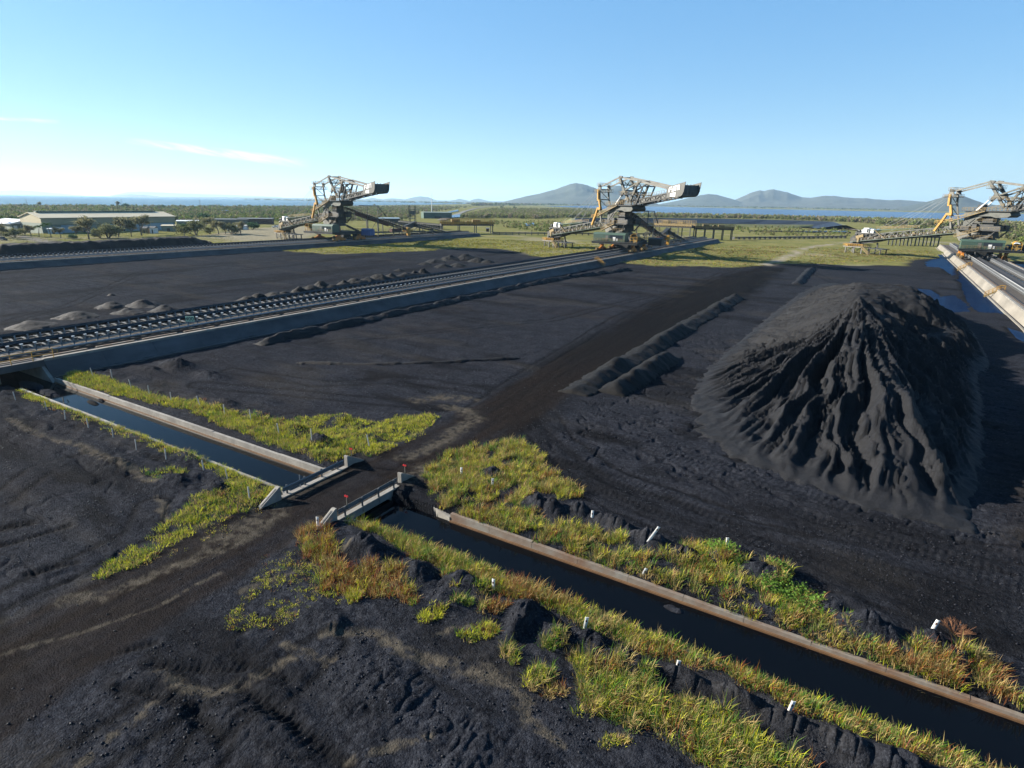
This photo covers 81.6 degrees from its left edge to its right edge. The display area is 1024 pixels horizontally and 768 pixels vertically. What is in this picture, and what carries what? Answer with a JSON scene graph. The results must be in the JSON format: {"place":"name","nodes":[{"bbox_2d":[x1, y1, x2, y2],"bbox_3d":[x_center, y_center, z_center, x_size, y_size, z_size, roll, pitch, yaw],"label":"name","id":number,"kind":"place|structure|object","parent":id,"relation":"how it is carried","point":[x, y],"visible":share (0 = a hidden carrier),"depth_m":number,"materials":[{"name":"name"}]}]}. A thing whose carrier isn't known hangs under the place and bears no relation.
{"place":"outdoors","nodes":[
{"label":"outdoors","id":0,"kind":"place"},
{"bbox_2d":[0,190,82,195],"bbox_3d":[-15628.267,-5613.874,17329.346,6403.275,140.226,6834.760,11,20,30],"label":"mountains","id":1,"kind":"structure","parent":0,"point":[15,192],"depth_m":17169.28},
{"bbox_2d":[111,192,281,197],"bbox_3d":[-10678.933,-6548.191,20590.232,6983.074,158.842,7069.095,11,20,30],"label":"mountains","id":2,"kind":"structure","parent":0,"point":[159,194],"depth_m":19325.62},
{"bbox_2d":[0,195,466,205],"bbox_3d":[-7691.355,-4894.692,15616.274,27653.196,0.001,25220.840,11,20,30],"label":"sea","id":3,"kind":"structure","parent":0,"point":[52,200],"depth_m":2708.19,"materials":[{"name":"liquid"}]},
{"bbox_2d":[159,197,503,202],"bbox_3d":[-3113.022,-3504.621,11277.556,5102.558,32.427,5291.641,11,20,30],"label":"shore","id":4,"kind":"structure","parent":0,"point":[336,199],"depth_m":11203.27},
{"bbox_2d":[0,272,769,741],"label":"dirt road","id":5,"kind":"structure","parent":0,"point":[42,652],"depth_m":34.02,"materials":[{"name":"soil"}]},
{"bbox_2d":[0,235,1023,767],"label":"coal yard ground","id":6,"kind":"structure","parent":0,"point":[536,327],"depth_m":37.25,"materials":[{"name":"soil"}]},
{"bbox_2d":[4,320,57,330],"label":"coal heap","id":7,"kind":"object","parent":6,"relation":"on","point":[27,325],"visible":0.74,"depth_m":92.77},
{"bbox_2d":[51,311,99,319],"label":"coal heap","id":8,"kind":"object","parent":6,"relation":"on","point":[74,315],"visible":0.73,"depth_m":100.57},
{"bbox_2d":[0,236,211,253],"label":"coal stockpile","id":9,"kind":"object","parent":6,"relation":"on","point":[24,247],"visible":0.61,"depth_m":210.97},
{"bbox_2d":[94,301,126,309],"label":"coal heap","id":10,"kind":"object","parent":6,"relation":"on","point":[112,305],"visible":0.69,"depth_m":110.45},
{"bbox_2d":[110,308,144,314],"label":"coal heap","id":11,"kind":"object","parent":6,"relation":"on","point":[127,311],"visible":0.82,"depth_m":105.20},
{"bbox_2d":[125,299,161,308],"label":"coal heap","id":12,"kind":"object","parent":6,"relation":"on","point":[141,303],"visible":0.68,"depth_m":111.85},
{"bbox_2d":[18,387,280,579],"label":"bank grass","id":13,"kind":"structure","parent":6,"relation":"on","point":[189,515],"depth_m":40.48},
{"bbox_2d":[19,388,288,491],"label":"drain wall","id":14,"kind":"structure","parent":6,"relation":"on","point":[114,424],"depth_m":52.72,"materials":[{"name":"concrete"}]},
{"bbox_2d":[147,305,177,312],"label":"coal heap","id":15,"kind":"object","parent":6,"relation":"on","point":[161,308],"visible":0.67,"depth_m":108.19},
{"bbox_2d":[54,378,331,476],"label":"drain wall","id":16,"kind":"structure","parent":6,"relation":"on","point":[270,454],"depth_m":53.76,"materials":[{"name":"concrete"}]},
{"bbox_2d":[0,233,481,270],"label":"conveyor embankment","id":17,"kind":"structure","parent":6,"relation":"on","point":[15,265],"depth_m":208.77,"materials":[{"name":"concrete"}]},
{"bbox_2d":[0,230,461,257],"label":"belt conveyor","id":18,"kind":"object","parent":17,"relation":"on","point":[182,245],"visible":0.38,"depth_m":212.49,"materials":[{"name":"rubber"}]},
{"bbox_2d":[0,231,468,260],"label":"belt conveyor","id":19,"kind":"object","parent":17,"relation":"on","point":[144,249],"visible":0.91,"depth_m":210.51,"materials":[{"name":"rubber"}]},
{"bbox_2d":[0,233,471,261],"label":"crane rail","id":20,"kind":"object","parent":17,"relation":"on","point":[213,248],"visible":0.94,"depth_m":215.02,"materials":[{"name":"metal"}]},
{"bbox_2d":[278,175,454,240],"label":"stacker reclaimer","id":21,"kind":"object","parent":20,"relation":"on","point":[333,220],"visible":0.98,"depth_m":271.01,"materials":[{"name":"grey paint"}]},
{"bbox_2d":[0,232,472,260],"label":"water pipe","id":22,"kind":"object","parent":17,"relation":"on","point":[205,248],"visible":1,"depth_m":209.83,"materials":[{"name":"metal"}]},
{"bbox_2d":[2,233,470,261],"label":"cable trough","id":23,"kind":"object","parent":17,"relation":"on","point":[206,249],"visible":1,"depth_m":208.67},
{"bbox_2d":[62,369,439,463],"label":"bank grass","id":24,"kind":"structure","parent":6,"relation":"on","point":[194,404],"depth_m":54.53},
{"bbox_2d":[224,515,412,630],"bbox_3d":[-10.897,9.832,33.808,9.648,1.233,9.852,-5,18,-19],"label":"ground cover","id":25,"kind":"object","parent":6,"relation":"on","point":[310,547],"visible":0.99,"depth_m":32.75,"materials":[{"name":"green plant"}]},
{"bbox_2d":[239,273,426,300],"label":"coal ridge","id":26,"kind":"structure","parent":6,"relation":"on","point":[360,281],"depth_m":142.84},
{"bbox_2d":[259,455,449,529],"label":"road bridge","id":27,"kind":"structure","parent":6,"relation":"on","point":[274,496],"depth_m":41.39,"materials":[{"name":"concrete"}]},
{"bbox_2d":[282,468,390,516],"bbox_3d":[-12.092,7.677,42.476,5.700,0.084,6.450,11,20,30],"label":"bridge road surface","id":28,"kind":"object","parent":27,"relation":"on","point":[324,497],"visible":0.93,"depth_m":42.41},
{"bbox_2d":[342,584,367,604],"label":"grass clump","id":29,"kind":"object","parent":6,"relation":"on","point":[356,594],"visible":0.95,"depth_m":30.98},
{"bbox_2d":[0,239,721,383],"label":"conveyor embankment","id":30,"kind":"structure","parent":6,"relation":"on","point":[49,368],"depth_m":91.23,"materials":[{"name":"concrete"}]},
{"bbox_2d":[0,236,696,342],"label":"belt conveyor","id":31,"kind":"object","parent":30,"relation":"on","point":[37,333],"visible":0.69,"depth_m":100.99,"materials":[{"name":"rubber"}]},
{"bbox_2d":[0,237,706,354],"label":"belt conveyor","id":32,"kind":"object","parent":30,"relation":"on","point":[118,329],"visible":0.88,"depth_m":96.05,"materials":[{"name":"rubber"}]},
{"bbox_2d":[0,238,708,356],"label":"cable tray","id":33,"kind":"object","parent":30,"relation":"on","point":[354,297],"visible":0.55,"depth_m":116.35,"materials":[{"name":"metal"}]},
{"bbox_2d":[0,239,709,362],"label":"crane rail","id":34,"kind":"object","parent":30,"relation":"on","point":[177,331],"visible":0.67,"depth_m":93.93,"materials":[{"name":"metal"}]},
{"bbox_2d":[547,176,701,252],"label":"stacker reclaimer","id":35,"kind":"object","parent":34,"relation":"on","point":[619,230],"visible":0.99,"depth_m":230.77,"materials":[{"name":"grey paint"}]},
{"bbox_2d":[0,238,710,358],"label":"water pipe","id":36,"kind":"object","parent":30,"relation":"on","point":[79,344],"visible":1,"depth_m":93.75,"materials":[{"name":"metal"}]},
{"bbox_2d":[0,239,711,364],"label":"cable trough","id":37,"kind":"object","parent":30,"relation":"on","point":[285,313],"visible":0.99,"depth_m":92.62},
{"bbox_2d":[388,578,422,605],"bbox_3d":[-5.269,10.809,31.044,2.078,0.795,1.946,11,20,30],"label":"grass clump","id":38,"kind":"object","parent":6,"relation":"on","point":[405,595],"visible":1,"depth_m":31.01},
{"bbox_2d":[296,357,519,364],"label":"coal ridge","id":39,"kind":"structure","parent":6,"relation":"on","point":[413,362],"depth_m":75.60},
{"bbox_2d":[414,599,449,623],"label":"grass clump","id":40,"kind":"object","parent":6,"relation":"on","point":[425,616],"visible":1,"depth_m":29.62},
{"bbox_2d":[254,267,632,345],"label":"coal ridge","id":41,"kind":"structure","parent":6,"relation":"on","point":[297,333],"depth_m":108.26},
{"bbox_2d":[448,589,475,605],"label":"grass clump","id":42,"kind":"object","parent":6,"relation":"on","point":[466,597],"visible":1,"depth_m":30.45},
{"bbox_2d":[452,617,501,643],"bbox_3d":[-1.667,11.697,28.367,2.439,0.796,1.628,-6,18,-22],"label":"grass clump","id":43,"kind":"object","parent":6,"relation":"on","point":[486,625],"visible":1,"depth_m":28.39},
{"bbox_2d":[475,592,513,614],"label":"grass clump","id":44,"kind":"object","parent":6,"relation":"on","point":[491,603],"visible":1,"depth_m":30.29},
{"bbox_2d":[494,634,523,665],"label":"grass clump","id":45,"kind":"object","parent":6,"relation":"on","point":[511,651],"visible":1,"depth_m":27.22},
{"bbox_2d":[0,370,1023,767],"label":"coal lumps","id":46,"kind":"object","parent":6,"relation":"on","point":[472,624],"visible":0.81,"depth_m":28.43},
{"bbox_2d":[518,657,559,692],"bbox_3d":[1.224,12.573,25.998,1.845,0.757,2.280,11,20,30],"label":"grass clump","id":47,"kind":"object","parent":6,"relation":"on","point":[537,666],"visible":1,"depth_m":25.97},
{"bbox_2d":[535,617,571,651],"bbox_3d":[1.916,11.765,27.777,1.920,1.123,1.718,4,17,11],"label":"grass clump","id":48,"kind":"object","parent":6,"relation":"on","point":[548,640],"visible":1,"depth_m":27.83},
{"bbox_2d":[539,678,569,700],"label":"grass clump","id":49,"kind":"object","parent":6,"relation":"on","point":[557,687],"visible":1,"depth_m":25.29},
{"bbox_2d":[597,727,635,750],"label":"grass clump","id":50,"kind":"object","parent":6,"relation":"on","point":[621,737],"visible":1,"depth_m":23.05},
{"bbox_2d":[598,351,682,396],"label":"coal windrow","id":51,"kind":"object","parent":6,"relation":"on","point":[645,373],"visible":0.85,"depth_m":69.45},
{"bbox_2d":[629,654,662,691],"bbox_3d":[5.780,12.555,25.686,1.564,1.098,2.121,11,20,30],"label":"grass clump","id":52,"kind":"object","parent":6,"relation":"on","point":[648,673],"visible":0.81,"depth_m":25.82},
{"bbox_2d":[558,293,743,396],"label":"coal windrow","id":53,"kind":"object","parent":6,"relation":"on","point":[594,382],"visible":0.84,"depth_m":82.50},
{"bbox_2d":[344,511,1017,767],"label":"bank grass","id":54,"kind":"structure","parent":6,"relation":"on","point":[418,547],"depth_m":27.97,"materials":[{"name":"plant"}]},
{"bbox_2d":[563,636,821,767],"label":"bank grass","id":55,"kind":"structure","parent":6,"relation":"on","point":[718,727],"depth_m":23.98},
{"bbox_2d":[702,538,740,563],"bbox_3d":[12.370,9.689,35.162,2.240,1.301,2.551,7,18,19],"label":"creeper","id":56,"kind":"object","parent":6,"relation":"on","point":[731,546],"visible":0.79,"depth_m":35.05,"materials":[{"name":"green plant"}]},
{"bbox_2d":[420,434,1023,710],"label":"bank grass","id":57,"kind":"structure","parent":6,"relation":"on","point":[935,662],"depth_m":34.88,"materials":[{"name":"plant"}]},
{"bbox_2d":[449,512,1023,724],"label":"drain wall","id":58,"kind":"structure","parent":6,"relation":"on","point":[660,591],"depth_m":30.79,"materials":[{"name":"concrete"}]},
{"bbox_2d":[761,556,826,614],"bbox_3d":[14.765,10.679,32.071,2.517,1.276,4.674,-3,17,-11],"label":"creeper","id":59,"kind":"object","parent":6,"relation":"on","point":[776,582],"visible":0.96,"depth_m":31.85,"materials":[{"name":"green plant"}]},
{"bbox_2d":[792,267,815,284],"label":"coal ridge","id":60,"kind":"structure","parent":6,"relation":"on","point":[804,276],"depth_m":172.25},
{"bbox_2d":[688,282,989,533],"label":"coal stockpile","id":61,"kind":"object","parent":6,"relation":"on","point":[865,396],"visible":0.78,"depth_m":55.49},
{"bbox_2d":[940,615,974,637],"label":"bare bush","id":62,"kind":"object","parent":6,"relation":"on","point":[957,633],"visible":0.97,"depth_m":29.13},
{"bbox_2d":[936,244,1023,331],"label":"conveyor embankment","id":63,"kind":"structure","parent":6,"relation":"on","point":[1010,306],"depth_m":153.30,"materials":[{"name":"concrete"}]},
{"bbox_2d":[942,244,1023,307],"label":"crane rail","id":64,"kind":"object","parent":63,"relation":"on","point":[1016,300],"visible":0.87,"depth_m":153.91,"materials":[{"name":"metal"}]},
{"bbox_2d":[949,243,1023,294],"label":"belt conveyor","id":65,"kind":"object","parent":63,"relation":"on","point":[1014,282],"visible":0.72,"depth_m":169.78,"materials":[{"name":"metal"}]},
{"bbox_2d":[974,252,1023,279],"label":"belt conveyor","id":66,"kind":"object","parent":63,"relation":"on","point":[1011,268],"visible":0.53,"depth_m":190.15,"materials":[{"name":"metal"}]},
{"bbox_2d":[0,371,1023,767],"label":"drain water","id":67,"kind":"structure","parent":0,"point":[996,739],"depth_m":30.48,"materials":[{"name":"black liquid"}]},
{"bbox_2d":[0,224,1023,266],"bbox_3d":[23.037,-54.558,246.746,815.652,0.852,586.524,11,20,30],"label":"grass field","id":68,"kind":"structure","parent":0,"point":[263,232],"depth_m":302.08,"materials":[{"name":"plant"}]},
{"bbox_2d":[0,218,21,229],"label":"porch building","id":69,"kind":"structure","parent":68,"relation":"on","point":[9,223],"depth_m":328.98,"materials":[{"name":"white paint"}]},
{"bbox_2d":[1,228,21,237],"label":"tree","id":70,"kind":"object","parent":68,"relation":"on","point":[13,232],"visible":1,"depth_m":280.23,"materials":[{"name":"green plant"}]},
{"bbox_2d":[71,214,95,238],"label":"tree","id":71,"kind":"object","parent":68,"relation":"on","point":[86,221],"visible":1,"depth_m":276.64,"materials":[{"name":"green plant"}]},
{"bbox_2d":[17,211,175,232],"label":"long shed","id":72,"kind":"structure","parent":68,"relation":"on","point":[59,219],"depth_m":334.93,"materials":[{"name":"beige metal"}]},
{"bbox_2d":[95,222,124,237],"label":"tree","id":73,"kind":"object","parent":68,"relation":"on","point":[107,229],"visible":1,"depth_m":286.88,"materials":[{"name":"green plant"}]},
{"bbox_2d":[3,231,235,242],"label":"lawn grass","id":74,"kind":"structure","parent":68,"relation":"on","point":[119,236],"depth_m":301.45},
{"bbox_2d":[110,216,138,236],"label":"tree","id":75,"kind":"object","parent":68,"relation":"on","point":[120,221],"visible":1,"depth_m":299.86,"materials":[{"name":"green plant"}]},
{"bbox_2d":[128,214,152,235],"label":"tree","id":76,"kind":"object","parent":68,"relation":"on","point":[142,219],"visible":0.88,"depth_m":313.30,"materials":[{"name":"green plant"}]},
{"bbox_2d":[160,224,176,231],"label":"kiosk","id":77,"kind":"object","parent":68,"relation":"on","point":[167,227],"visible":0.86,"depth_m":350.28,"materials":[{"name":"white metal"}]},
{"bbox_2d":[172,219,208,234],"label":"tree","id":78,"kind":"object","parent":68,"relation":"on","point":[193,225],"visible":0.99,"depth_m":315.28,"materials":[{"name":"green plant"}]},
{"bbox_2d":[219,222,242,233],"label":"tree","id":79,"kind":"object","parent":68,"relation":"on","point":[233,228],"visible":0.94,"depth_m":336.81,"materials":[{"name":"green plant"}]},
{"bbox_2d":[274,229,302,238],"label":"boom rest","id":80,"kind":"object","parent":68,"relation":"on","point":[283,233],"visible":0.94,"depth_m":303.04,"materials":[{"name":"metal"}]},
{"bbox_2d":[398,220,440,228],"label":"cross conveyor","id":81,"kind":"object","parent":68,"relation":"on","point":[437,226],"visible":0.52,"depth_m":452.25,"materials":[{"name":"metal"}]},
{"bbox_2d":[284,238,611,256],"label":"lawn grass","id":82,"kind":"structure","parent":68,"relation":"on","point":[468,245],"depth_m":270.27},
{"bbox_2d":[440,218,493,232],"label":"conveyor gallery","id":83,"kind":"object","parent":68,"relation":"on","point":[457,222],"visible":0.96,"depth_m":374.46,"materials":[{"name":"metal"}]},
{"bbox_2d":[542,237,572,248],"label":"boom rest","id":84,"kind":"object","parent":68,"relation":"on","point":[553,241],"visible":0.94,"depth_m":273.75,"materials":[{"name":"metal"}]},
{"bbox_2d":[492,232,655,235],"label":"cross conveyor","id":85,"kind":"object","parent":68,"relation":"on","point":[538,233],"visible":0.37,"depth_m":373.18,"materials":[{"name":"metal"}]},
{"bbox_2d":[654,219,696,236],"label":"conveyor gallery","id":86,"kind":"object","parent":68,"relation":"on","point":[672,224],"visible":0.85,"depth_m":357.54,"materials":[{"name":"metal"}]},
{"bbox_2d":[695,223,734,240],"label":"conveyor gallery","id":87,"kind":"object","parent":68,"relation":"on","point":[707,226],"visible":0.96,"depth_m":349.13,"materials":[{"name":"metal"}]},
{"bbox_2d":[625,244,938,267],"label":"lawn grass","id":88,"kind":"structure","parent":68,"relation":"on","point":[767,253],"depth_m":246.44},
{"bbox_2d":[732,236,846,239],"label":"cross conveyor","id":89,"kind":"object","parent":68,"relation":"on","point":[780,237],"visible":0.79,"depth_m":377.17,"materials":[{"name":"metal"}]},
{"bbox_2d":[843,243,889,254],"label":"boom rest","id":90,"kind":"object","parent":68,"relation":"on","point":[853,246],"visible":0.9,"depth_m":264.50,"materials":[{"name":"metal"}]},
{"bbox_2d":[887,232,941,246],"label":"conveyor gallery","id":91,"kind":"object","parent":68,"relation":"on","point":[935,237],"visible":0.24,"depth_m":326.92,"materials":[{"name":"metal"}]},
{"bbox_2d":[0,0,1023,234],"label":"sky","id":92,"kind":"structure","parent":0,"point":[489,100],"materials":[{"name":"blue"}]},
{"bbox_2d":[109,202,1023,241],"bbox_3d":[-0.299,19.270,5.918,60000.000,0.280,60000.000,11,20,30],"label":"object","id":93,"kind":"structure","parent":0,"point":[859,225],"depth_m":730.29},
{"bbox_2d":[0,203,383,222],"bbox_3d":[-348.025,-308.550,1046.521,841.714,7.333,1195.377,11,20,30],"label":"scrubland","id":94,"kind":"structure","parent":93,"relation":"on","point":[184,212],"depth_m":761.87,"materials":[{"name":"green plant"}]},
{"bbox_2d":[214,218,248,224],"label":"site office","id":95,"kind":"structure","parent":93,"relation":"on","point":[229,220],"depth_m":459.19,"materials":[{"name":"grey metal"}]},
{"bbox_2d":[236,218,273,223],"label":"workshop","id":96,"kind":"structure","parent":93,"relation":"on","point":[264,220],"depth_m":466.44,"materials":[{"name":"grey metal"}]},
{"bbox_2d":[319,204,470,220],"bbox_3d":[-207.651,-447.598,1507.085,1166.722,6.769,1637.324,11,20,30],"label":"scrubland","id":97,"kind":"structure","parent":93,"relation":"on","point":[399,212],"depth_m":1018.97,"materials":[{"name":"green plant"}]},
{"bbox_2d":[421,212,451,218],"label":"green shed","id":98,"kind":"structure","parent":93,"relation":"on","point":[440,215],"depth_m":703.15,"materials":[{"name":"clear metal"}]},
{"bbox_2d":[460,207,595,218],"bbox_3d":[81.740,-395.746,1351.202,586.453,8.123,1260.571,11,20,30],"label":"scrubland","id":99,"kind":"structure","parent":93,"relation":"on","point":[525,213],"depth_m":867.79,"materials":[{"name":"green plant"}]},
{"bbox_2d":[245,198,1023,212],"bbox_3d":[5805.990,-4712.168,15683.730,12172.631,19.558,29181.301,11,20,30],"label":"scrub","id":100,"kind":"object","parent":93,"relation":"on","point":[487,203],"visible":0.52,"depth_m":5255.58,"materials":[{"name":"green plant"}]},
{"bbox_2d":[491,219,849,235],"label":"marsh bushes","id":101,"kind":"object","parent":93,"relation":"on","point":[531,225],"visible":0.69,"depth_m":496.26,"materials":[{"name":"green plant"}]},
{"bbox_2d":[562,217,854,228],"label":"reservoir","id":102,"kind":"object","parent":93,"relation":"on","point":[761,223],"visible":0.64,"depth_m":608.15,"materials":[{"name":"blue liquid"}]},
{"bbox_2d":[597,211,1023,228],"bbox_3d":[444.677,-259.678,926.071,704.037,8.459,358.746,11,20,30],"label":"scrubland","id":103,"kind":"structure","parent":93,"relation":"on","point":[931,221],"depth_m":913.46,"materials":[{"name":"green plant"}]},
{"bbox_2d":[879,224,1023,241],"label":"scrubland","id":104,"kind":"structure","parent":93,"relation":"on","point":[1016,234],"depth_m":510.20,"materials":[{"name":"green plant"}]},
{"bbox_2d":[499,183,665,206],"bbox_3d":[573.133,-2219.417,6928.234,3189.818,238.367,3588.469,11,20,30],"label":"hill","id":105,"kind":"structure","parent":0,"point":[576,193],"depth_m":6187.89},
{"bbox_2d":[660,194,748,207],"bbox_3d":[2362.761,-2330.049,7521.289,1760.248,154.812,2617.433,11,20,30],"label":"hill","id":106,"kind":"structure","parent":0,"point":[710,200],"depth_m":6979.34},
{"bbox_2d":[549,206,1023,220],"bbox_3d":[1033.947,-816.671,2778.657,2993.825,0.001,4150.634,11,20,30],"label":"lagoon","id":107,"kind":"structure","parent":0,"point":[815,213],"depth_m":1979.22,"materials":[{"name":"liquid"}]},
{"bbox_2d":[736,189,923,209],"bbox_3d":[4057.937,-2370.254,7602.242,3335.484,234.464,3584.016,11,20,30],"label":"hill","id":108,"kind":"structure","parent":0,"point":[771,198],"depth_m":7156.34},
{"bbox_2d":[849,180,1023,260],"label":"stacker reclaimer","id":109,"kind":"object","parent":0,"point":[973,234],"visible":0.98,"depth_m":222.21,"materials":[{"name":"grey paint"}]},
{"bbox_2d":[925,255,955,274],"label":"pond water","id":110,"kind":"structure","parent":0,"point":[943,262],"depth_m":222.43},
{"bbox_2d":[918,289,970,312],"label":"pond water","id":111,"kind":"structure","parent":0,"point":[953,303],"depth_m":133.12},
{"bbox_2d":[895,195,1010,211],"bbox_3d":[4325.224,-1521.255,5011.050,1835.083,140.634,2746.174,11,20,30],"label":"hill","id":112,"kind":"structure","parent":0,"point":[965,202],"depth_m":4893.09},
{"bbox_2d":[951,264,1003,313],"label":"pond water","id":113,"kind":"structure","parent":0,"point":[976,300],"depth_m":139.26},
{"bbox_2d":[1008,328,1023,341],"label":"pond water","id":114,"kind":"structure","parent":0,"point":[1019,335],"depth_m":99.98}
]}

